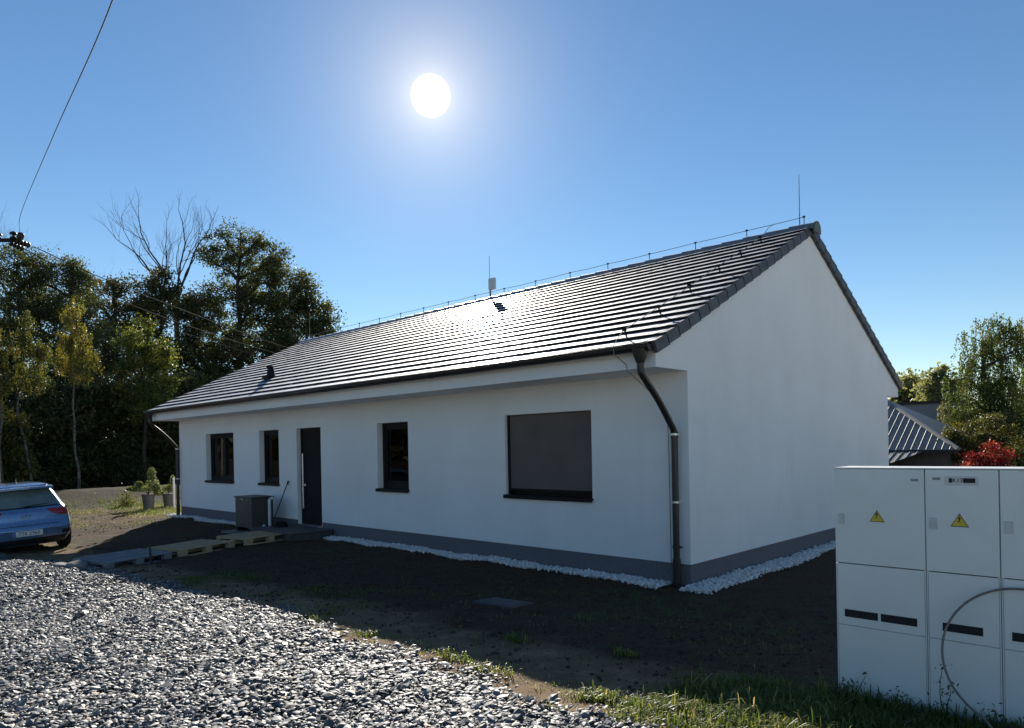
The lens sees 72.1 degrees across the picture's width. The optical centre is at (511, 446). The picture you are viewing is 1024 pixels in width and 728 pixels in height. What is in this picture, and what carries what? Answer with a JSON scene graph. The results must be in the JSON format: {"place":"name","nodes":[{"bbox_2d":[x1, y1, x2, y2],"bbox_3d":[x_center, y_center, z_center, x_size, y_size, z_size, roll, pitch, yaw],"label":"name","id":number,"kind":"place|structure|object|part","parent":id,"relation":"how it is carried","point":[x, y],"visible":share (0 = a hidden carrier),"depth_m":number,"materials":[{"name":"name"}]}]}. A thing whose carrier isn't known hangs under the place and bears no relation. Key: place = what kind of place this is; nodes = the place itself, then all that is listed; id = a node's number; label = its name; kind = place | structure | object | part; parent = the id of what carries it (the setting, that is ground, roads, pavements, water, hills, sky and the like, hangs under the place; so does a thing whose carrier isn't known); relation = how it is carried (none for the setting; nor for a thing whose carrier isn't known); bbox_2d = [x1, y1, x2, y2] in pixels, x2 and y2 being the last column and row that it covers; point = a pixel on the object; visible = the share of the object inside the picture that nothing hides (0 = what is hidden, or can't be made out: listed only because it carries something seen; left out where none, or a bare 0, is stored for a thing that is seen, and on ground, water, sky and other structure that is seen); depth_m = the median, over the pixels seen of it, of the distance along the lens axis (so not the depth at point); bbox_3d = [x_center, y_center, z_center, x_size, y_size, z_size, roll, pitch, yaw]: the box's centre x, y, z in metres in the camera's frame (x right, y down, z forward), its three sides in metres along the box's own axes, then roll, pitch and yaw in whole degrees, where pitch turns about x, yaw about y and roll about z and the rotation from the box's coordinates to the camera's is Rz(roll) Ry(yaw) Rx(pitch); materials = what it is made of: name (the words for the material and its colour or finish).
{"place":"outdoors","nodes":[
{"label":"outdoors","id":0,"kind":"place"},
{"bbox_2d":[23,251,265,357],"bbox_3d":[-14.970,-5.811,41.244,0.422,1.130,37.522,-1,0,2],"label":"power cable","id":1,"kind":"object","parent":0,"point":[122,311],"visible":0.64,"depth_m":27.11,"materials":[{"name":"black rubber"}]},
{"bbox_2d":[273,521,287,526],"bbox_3d":[-5.163,1.727,15.720,0.384,0.114,0.304,-1,0,44],"label":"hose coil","id":2,"kind":"object","parent":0,"point":[280,524],"visible":1,"depth_m":15.60,"materials":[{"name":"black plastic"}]},
{"bbox_2d":[0,552,677,727],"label":"gravel road","id":3,"kind":"structure","parent":0,"point":[273,711],"depth_m":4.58,"materials":[{"name":"grey gravel"}]},
{"bbox_2d":[0,478,70,548],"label":"parked car","id":4,"kind":"object","parent":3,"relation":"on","point":[33,512],"visible":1,"depth_m":14.85,"materials":[{"name":"blue paint"}]},
{"bbox_3d":[-10.377,1.100,14.891,1.477,0.335,0.430,-5,3,-44],"label":"rear window","id":5,"kind":"part","parent":4,"relation":"part of","materials":[{"name":"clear glass"}]},
{"bbox_2d":[50,562,66,567],"bbox_3d":[-7.579,1.989,11.848,0.521,0.089,0.284,-1,0,44],"label":"rock","id":6,"kind":"object","parent":3,"relation":"on","point":[59,564],"visible":0.5,"depth_m":11.71,"materials":[{"name":"grey stone"}]},
{"bbox_2d":[0,441,1017,727],"bbox_3d":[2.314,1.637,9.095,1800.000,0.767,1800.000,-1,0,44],"label":"ground","id":7,"kind":"structure","parent":0,"point":[804,591],"depth_m":7.78,"materials":[{"name":"brown soil"}]},
{"bbox_2d":[0,326,15,482],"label":"birch tree","id":8,"kind":"object","parent":7,"relation":"on","point":[6,383],"visible":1,"depth_m":30.02,"materials":[{"name":"green plant"}]},
{"bbox_2d":[0,231,30,250],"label":"power pole","id":9,"kind":"object","parent":7,"relation":"on","point":[17,239],"visible":1,"depth_m":22.23,"materials":[{"name":"metal"}]},
{"bbox_2d":[19,0,112,231],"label":"power cable","id":10,"kind":"object","parent":9,"relation":"attached to","point":[71,95],"visible":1,"depth_m":11.11,"materials":[{"name":"black rubber"}]},
{"bbox_2d":[24,248,273,352],"bbox_3d":[-14.410,-5.902,41.123,1.120,1.251,37.774,-1,0,1],"label":"power cable","id":11,"kind":"object","parent":9,"relation":"attached to","point":[130,304],"visible":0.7,"depth_m":25.80,"materials":[{"name":"black rubber"}]},
{"bbox_2d":[33,246,286,347],"bbox_3d":[-14.130,-6.475,41.132,0.768,1.174,37.789,-1,0,2],"label":"power cable","id":12,"kind":"object","parent":9,"relation":"attached to","point":[146,295],"visible":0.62,"depth_m":27.04,"materials":[{"name":"black rubber"}]},
{"bbox_2d":[0,401,47,482],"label":"bush","id":13,"kind":"object","parent":7,"relation":"on","point":[14,461],"visible":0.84,"depth_m":30.86,"materials":[{"name":"green plant"}]},
{"bbox_2d":[0,202,55,375],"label":"bare tree","id":14,"kind":"object","parent":7,"relation":"on","point":[14,257],"visible":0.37,"depth_m":52.86,"materials":[{"name":"grey plant"}]},
{"bbox_2d":[6,310,55,480],"bbox_3d":[-21.103,-1.804,31.026,2.326,8.462,1.466,-1,0,0],"label":"birch tree","id":15,"kind":"object","parent":7,"relation":"on","point":[40,353],"visible":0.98,"depth_m":30.91,"materials":[{"name":"green plant"}]},
{"bbox_2d":[0,242,77,440],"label":"background tree","id":16,"kind":"object","parent":7,"relation":"on","point":[34,278],"visible":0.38,"depth_m":41.68,"materials":[{"name":"green plant"}]},
{"bbox_2d":[0,375,112,489],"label":"bush","id":17,"kind":"object","parent":7,"relation":"on","point":[41,409],"visible":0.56,"depth_m":35.41,"materials":[{"name":"green plant"}]},
{"bbox_2d":[16,253,119,484],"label":"background tree","id":18,"kind":"object","parent":7,"relation":"on","point":[73,284],"visible":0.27,"depth_m":43.54,"materials":[{"name":"green plant"}]},
{"bbox_2d":[65,560,87,567],"bbox_3d":[-7.207,1.959,11.661,0.433,0.163,0.342,-1,0,44],"label":"rock","id":19,"kind":"object","parent":7,"relation":"on","point":[79,563],"visible":0.64,"depth_m":11.57,"materials":[{"name":"grey stone"}]},
{"bbox_2d":[53,296,104,488],"bbox_3d":[-19.112,-2.138,30.971,1.989,9.070,1.312,-1,0,0],"label":"birch tree","id":20,"kind":"object","parent":7,"relation":"on","point":[68,341],"visible":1,"depth_m":30.91,"materials":[{"name":"green plant"}]},
{"bbox_2d":[27,299,142,421],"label":"background tree","id":21,"kind":"object","parent":7,"relation":"on","point":[107,362],"visible":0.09,"depth_m":49.55,"materials":[{"name":"green plant"}]},
{"bbox_2d":[56,246,131,377],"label":"bare tree","id":22,"kind":"object","parent":7,"relation":"on","point":[95,291],"visible":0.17,"depth_m":66.14,"materials":[{"name":"grey plant"}]},
{"bbox_2d":[33,365,160,488],"bbox_3d":[-22.191,-1.026,38.098,6.525,6.977,5.295,-1,0,0],"label":"bush","id":23,"kind":"object","parent":7,"relation":"on","point":[120,458],"visible":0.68,"depth_m":37.37,"materials":[{"name":"green plant"}]},
{"bbox_2d":[76,269,156,446],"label":"background tree","id":24,"kind":"object","parent":7,"relation":"on","point":[113,288],"visible":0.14,"depth_m":55.29,"materials":[{"name":"green plant"}]},
{"bbox_2d":[73,548,171,568],"bbox_3d":[-6.811,1.970,12.347,0.940,0.144,1.226,0,1,29],"label":"pallet","id":25,"kind":"object","parent":7,"relation":"on","point":[134,556],"visible":0.82,"depth_m":12.22,"materials":[{"name":"grey wood"}]},
{"bbox_2d":[112,483,142,507],"bbox_3d":[-13.449,1.699,24.661,1.114,0.903,0.953,-1,0,44],"label":"young shrub","id":26,"kind":"object","parent":7,"relation":"on","point":[125,502],"visible":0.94,"depth_m":24.62,"materials":[{"name":"green plant"}]},
{"bbox_2d":[92,368,186,486],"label":"bush","id":27,"kind":"object","parent":7,"relation":"on","point":[160,449],"visible":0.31,"depth_m":40.33,"materials":[{"name":"green plant"}]},
{"bbox_2d":[125,467,160,509],"bbox_3d":[-12.314,1.379,23.482,1.168,1.412,0.571,-1,0,14],"label":"potted plant","id":28,"kind":"object","parent":7,"relation":"on","point":[148,500],"visible":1,"depth_m":23.42,"materials":[{"name":"green plant"}]},
{"bbox_2d":[105,312,185,485],"bbox_3d":[-19.847,-2.436,38.089,4.041,9.685,3.122,-1,0,0],"label":"maple tree","id":29,"kind":"object","parent":7,"relation":"on","point":[150,363],"visible":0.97,"depth_m":37.79,"materials":[{"name":"green plant"}]},
{"bbox_2d":[148,544,151,564],"bbox_3d":[-6.034,1.853,11.752,0.029,0.460,0.029,-4,1,24],"label":"wooden stake","id":30,"kind":"object","parent":7,"relation":"on","point":[150,554],"visible":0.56,"depth_m":11.74,"materials":[{"name":"grey wood"}]},
{"bbox_2d":[109,262,200,391],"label":"background tree","id":31,"kind":"object","parent":7,"relation":"on","point":[155,288],"visible":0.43,"depth_m":56.48,"materials":[{"name":"green plant"}]},
{"bbox_2d":[92,191,226,355],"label":"bare tree","id":32,"kind":"object","parent":7,"relation":"on","point":[179,265],"visible":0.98,"depth_m":65.34,"materials":[{"name":"grey plant"}]},
{"bbox_2d":[157,475,175,506],"bbox_3d":[-12.032,1.522,24.446,0.717,1.122,0.407,-1,0,7],"label":"potted plant","id":33,"kind":"object","parent":7,"relation":"on","point":[168,498],"visible":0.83,"depth_m":24.35,"materials":[{"name":"green plant"}]},
{"bbox_2d":[172,478,174,507],"bbox_3d":[-11.384,1.655,23.700,0.090,1.230,0.086,-1,0,44],"label":"white post","id":34,"kind":"object","parent":7,"relation":"on","point":[173,480],"visible":0.83,"depth_m":23.68,"materials":[{"name":"plastic"}]},
{"bbox_2d":[146,539,234,556],"bbox_3d":[-6.123,1.931,13.462,0.940,0.144,1.225,-2,0,27],"label":"pallet","id":35,"kind":"object","parent":7,"relation":"on","point":[181,549],"visible":0.84,"depth_m":13.29,"materials":[{"name":"brown wood"}]},
{"bbox_2d":[164,365,217,479],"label":"bush","id":36,"kind":"object","parent":7,"relation":"on","point":[191,384],"visible":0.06,"depth_m":47.46,"materials":[{"name":"green plant"}]},
{"bbox_2d":[157,284,235,384],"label":"background tree","id":37,"kind":"object","parent":7,"relation":"on","point":[197,304],"visible":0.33,"depth_m":59.47,"materials":[{"name":"green plant"}]},
{"bbox_2d":[167,216,301,366],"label":"oak tree","id":38,"kind":"object","parent":7,"relation":"on","point":[246,296],"visible":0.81,"depth_m":67.48,"materials":[{"name":"green plant"}]},
{"bbox_2d":[221,529,248,533],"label":"base slab","id":39,"kind":"structure","parent":7,"relation":"on","point":[234,531],"depth_m":16.16,"materials":[{"name":"grey concrete"}]},
{"bbox_2d":[234,495,273,531],"bbox_3d":[-5.965,1.561,16.289,0.890,0.855,0.555,-1,0,44],"label":"heat pump","id":40,"kind":"object","parent":39,"relation":"on","point":[251,511],"visible":0.84,"depth_m":16.02,"materials":[{"name":"grey metal"}]},
{"bbox_2d":[184,330,301,377],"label":"background tree","id":41,"kind":"object","parent":7,"relation":"on","point":[284,339],"visible":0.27,"depth_m":63.13,"materials":[{"name":"green plant"}]},
{"bbox_2d":[216,531,282,545],"bbox_3d":[-5.291,1.873,14.564,0.940,0.144,1.224,-1,0,31],"label":"pallet","id":42,"kind":"object","parent":7,"relation":"on","point":[249,538],"visible":0.66,"depth_m":14.28,"materials":[{"name":"brown wood"}]},
{"bbox_2d":[262,496,273,526],"bbox_3d":[-5.538,1.571,15.946,0.183,0.882,0.320,-1,0,44],"label":"drain pipe","id":43,"kind":"object","parent":7,"relation":"on","point":[269,510],"visible":0.57,"depth_m":15.95,"materials":[{"name":"white plastic"}]},
{"bbox_2d":[273,481,288,521],"bbox_3d":[-5.423,1.377,16.222,0.532,1.185,0.231,-1,0,2],"label":"broom","id":44,"kind":"object","parent":7,"relation":"on","point":[281,500],"visible":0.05,"depth_m":16.27,"materials":[{"name":"paint"}]},
{"bbox_2d":[247,524,333,540],"bbox_3d":[-4.831,1.937,15.297,1.900,0.322,1.010,-1,0,44],"label":"door step","id":45,"kind":"object","parent":7,"relation":"on","point":[292,532],"depth_m":14.84,"materials":[{"name":"concrete"}]},
{"bbox_2d":[250,264,347,346],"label":"oak tree","id":46,"kind":"object","parent":7,"relation":"on","point":[318,321],"visible":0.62,"depth_m":71.20,"materials":[{"name":"green plant"}]},
{"bbox_2d":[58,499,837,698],"bbox_3d":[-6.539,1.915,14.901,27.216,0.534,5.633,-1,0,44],"label":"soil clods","id":47,"kind":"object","parent":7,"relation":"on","point":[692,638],"visible":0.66,"depth_m":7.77,"materials":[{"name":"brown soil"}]},
{"bbox_2d":[163,512,835,594],"bbox_3d":[-0.912,1.851,17.997,17.914,0.132,9.143,-1,0,44],"label":"pebble border","id":48,"kind":"object","parent":7,"relation":"on","point":[728,579],"visible":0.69,"depth_m":10.59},
{"bbox_2d":[473,597,533,608],"bbox_3d":[-0.096,1.724,7.685,0.540,0.078,0.400,-1,-4,38],"label":"drain cover","id":49,"kind":"object","parent":7,"relation":"on","point":[504,602],"visible":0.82,"depth_m":7.61,"materials":[{"name":"concrete"}]},
{"bbox_2d":[143,188,902,587],"bbox_3d":[-0.943,-1.290,17.944,17.211,6.928,10.231,-1,0,44],"label":"bungalow","id":50,"kind":"object","parent":7,"relation":"on","point":[691,416],"visible":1,"depth_m":11.65,"materials":[{"name":"white paint"}]},
{"bbox_2d":[205,433,233,483],"bbox_3d":[-7.820,0.303,19.009,1.765,1.340,0.258,-1,0,44],"label":"window","id":51,"kind":"structure","parent":50,"relation":"in","point":[222,447],"depth_m":19.19,"materials":[{"name":"black glass"}]},
{"bbox_2d":[258,430,279,485],"bbox_3d":[-5.817,0.266,17.067,1.025,1.340,0.258,-1,0,44],"label":"window","id":52,"kind":"structure","parent":50,"relation":"in","point":[271,437],"depth_m":17.24,"materials":[{"name":"black glass"}]},
{"bbox_2d":[298,427,322,527],"bbox_3d":[-4.464,0.681,15.789,1.045,2.220,0.200,-1,0,44],"label":"door","id":53,"kind":"structure","parent":50,"relation":"in","point":[310,438],"depth_m":15.86,"materials":[{"name":"metal"}]},
{"bbox_2d":[375,422,409,492],"bbox_3d":[-2.244,0.199,13.601,1.030,1.340,0.258,-1,0,44],"label":"window","id":54,"kind":"structure","parent":50,"relation":"in","point":[394,435],"depth_m":13.73,"materials":[{"name":"black glass"}]},
{"bbox_2d":[503,411,592,502],"bbox_3d":[0.578,0.146,10.864,1.795,1.340,0.258,-1,0,44],"label":"window","id":55,"kind":"structure","parent":50,"relation":"in","point":[550,454],"depth_m":10.83,"materials":[{"name":"grey glass"}]},
{"bbox_2d":[260,573,790,689],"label":"fallen leaves","id":56,"kind":"object","parent":7,"relation":"on","point":[460,626],"visible":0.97,"depth_m":6.99,"materials":[{"name":"brown plant"}]},
{"bbox_2d":[824,663,869,699],"bbox_3d":[2.008,1.454,4.248,0.191,0.256,0.281,-1,0,-30],"label":"weed","id":57,"kind":"object","parent":7,"relation":"on","point":[828,670],"visible":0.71,"depth_m":4.20,"materials":[{"name":"green plant"}]},
{"bbox_2d":[834,466,935,712],"bbox_3d":[2.259,0.948,4.244,0.495,1.656,0.285,-1,0,44],"label":"meter cabinet","id":58,"kind":"object","parent":7,"relation":"on","point":[881,577],"visible":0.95,"depth_m":4.14,"materials":[{"name":"plastic"}]},
{"bbox_3d":[2.162,0.416,4.153,0.488,0.570,0.033,-1,0,44],"label":"upper door","id":59,"kind":"part","parent":58,"relation":"part of","materials":[{"name":"grey plastic"}]},
{"bbox_3d":[2.179,1.242,4.155,0.489,1.071,0.026,-1,0,44],"label":"lower door","id":60,"kind":"part","parent":58,"relation":"part of","materials":[{"name":"grey plastic"}]},
{"bbox_2d":[887,686,914,712],"bbox_3d":[2.195,1.456,3.963,0.106,0.207,0.247,-1,0,2],"label":"weed","id":61,"kind":"object","parent":7,"relation":"on","point":[896,699],"visible":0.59,"depth_m":3.96,"materials":[{"name":"green plant"}]},
{"bbox_2d":[888,367,931,405],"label":"distant tree","id":62,"kind":"object","parent":7,"relation":"on","point":[909,380],"visible":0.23,"depth_m":74.13,"materials":[{"name":"green plant"}]},
{"bbox_2d":[898,399,970,424],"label":"garden shed","id":63,"kind":"structure","parent":7,"relation":"on","point":[927,408],"depth_m":33.69,"materials":[{"name":"grey metal"}]},
{"bbox_2d":[888,400,981,465],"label":"neighbour house","id":64,"kind":"structure","parent":7,"relation":"on","point":[913,436],"depth_m":25.42,"materials":[{"name":"grey metal"}]},
{"bbox_2d":[908,359,973,400],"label":"distant tree","id":65,"kind":"object","parent":7,"relation":"on","point":[928,390],"visible":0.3,"depth_m":65.48,"materials":[{"name":"green plant"}]},
{"bbox_2d":[927,664,958,719],"bbox_3d":[2.375,1.359,3.848,0.111,0.353,0.155,-1,0,-36],"label":"weed","id":66,"kind":"object","parent":7,"relation":"on","point":[948,686],"visible":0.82,"depth_m":3.85,"materials":[{"name":"green plant"}]},
{"bbox_2d":[924,466,1003,724],"bbox_3d":[2.562,0.943,3.950,0.352,1.656,0.285,-1,0,44],"label":"meter cabinet","id":67,"kind":"object","parent":7,"relation":"on","point":[963,540],"visible":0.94,"depth_m":3.85,"materials":[{"name":"plastic"}]},
{"bbox_3d":[2.465,0.410,3.859,0.345,0.570,0.033,-1,0,44],"label":"upper door","id":68,"kind":"part","parent":67,"relation":"part of","materials":[{"name":"grey plastic"}]},
{"bbox_3d":[2.483,1.237,3.861,0.347,1.071,0.026,-1,0,44],"label":"lower door","id":69,"kind":"part","parent":67,"relation":"part of","materials":[{"name":"grey plastic"}]},
{"bbox_2d":[935,312,1023,466],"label":"willow tree","id":70,"kind":"object","parent":7,"relation":"on","point":[994,396],"visible":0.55,"depth_m":30.68,"materials":[{"name":"green plant"}]},
{"bbox_2d":[936,411,1023,466],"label":"autumn tree","id":71,"kind":"object","parent":7,"relation":"on","point":[955,436],"visible":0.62,"depth_m":24.76,"materials":[{"name":"green plant"}]},
{"bbox_2d":[941,588,1023,727],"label":"cable loop","id":72,"kind":"object","parent":7,"relation":"on","point":[942,650],"visible":1,"depth_m":3.77,"materials":[{"name":"black rubber"}]},
{"bbox_2d":[956,437,1018,466],"bbox_3d":[13.077,0.779,19.598,1.804,2.086,1.483,-1,0,0],"label":"red shrub","id":73,"kind":"object","parent":7,"relation":"on","point":[980,459],"visible":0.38,"depth_m":19.37,"materials":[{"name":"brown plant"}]},
{"bbox_2d":[974,702,1023,727],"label":"weed","id":74,"kind":"object","parent":7,"relation":"on","point":[996,713],"visible":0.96,"depth_m":3.63,"materials":[{"name":"green plant"}]},
{"bbox_2d":[999,467,1023,727],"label":"meter cabinet","id":75,"kind":"object","parent":7,"relation":"on","point":[1012,519],"visible":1,"depth_m":3.70,"materials":[{"name":"plastic"}]},
{"bbox_3d":[2.769,0.405,3.564,0.491,0.570,0.033,-1,0,44],"label":"upper door","id":76,"kind":"part","parent":75,"relation":"part of","materials":[{"name":"grey plastic"}]},
{"bbox_3d":[2.787,1.231,3.566,0.493,1.071,0.026,-1,0,44],"label":"lower door","id":77,"kind":"part","parent":75,"relation":"part of","materials":[{"name":"grey plastic"}]},
{"bbox_2d":[1008,323,1023,466],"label":"willow tree","id":78,"kind":"object","parent":7,"relation":"on","point":[1022,380],"visible":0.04,"depth_m":33.08,"materials":[{"name":"green plant"}]},
{"bbox_2d":[0,0,1023,432],"label":"sky","id":79,"kind":"structure","parent":0,"point":[399,148],"materials":[{"name":"blue"}]},
{"bbox_2d":[64,489,1023,727],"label":"grass","id":80,"kind":"structure","parent":0,"point":[721,703],"depth_m":4.09,"materials":[{"name":"green plant"}]}
]}

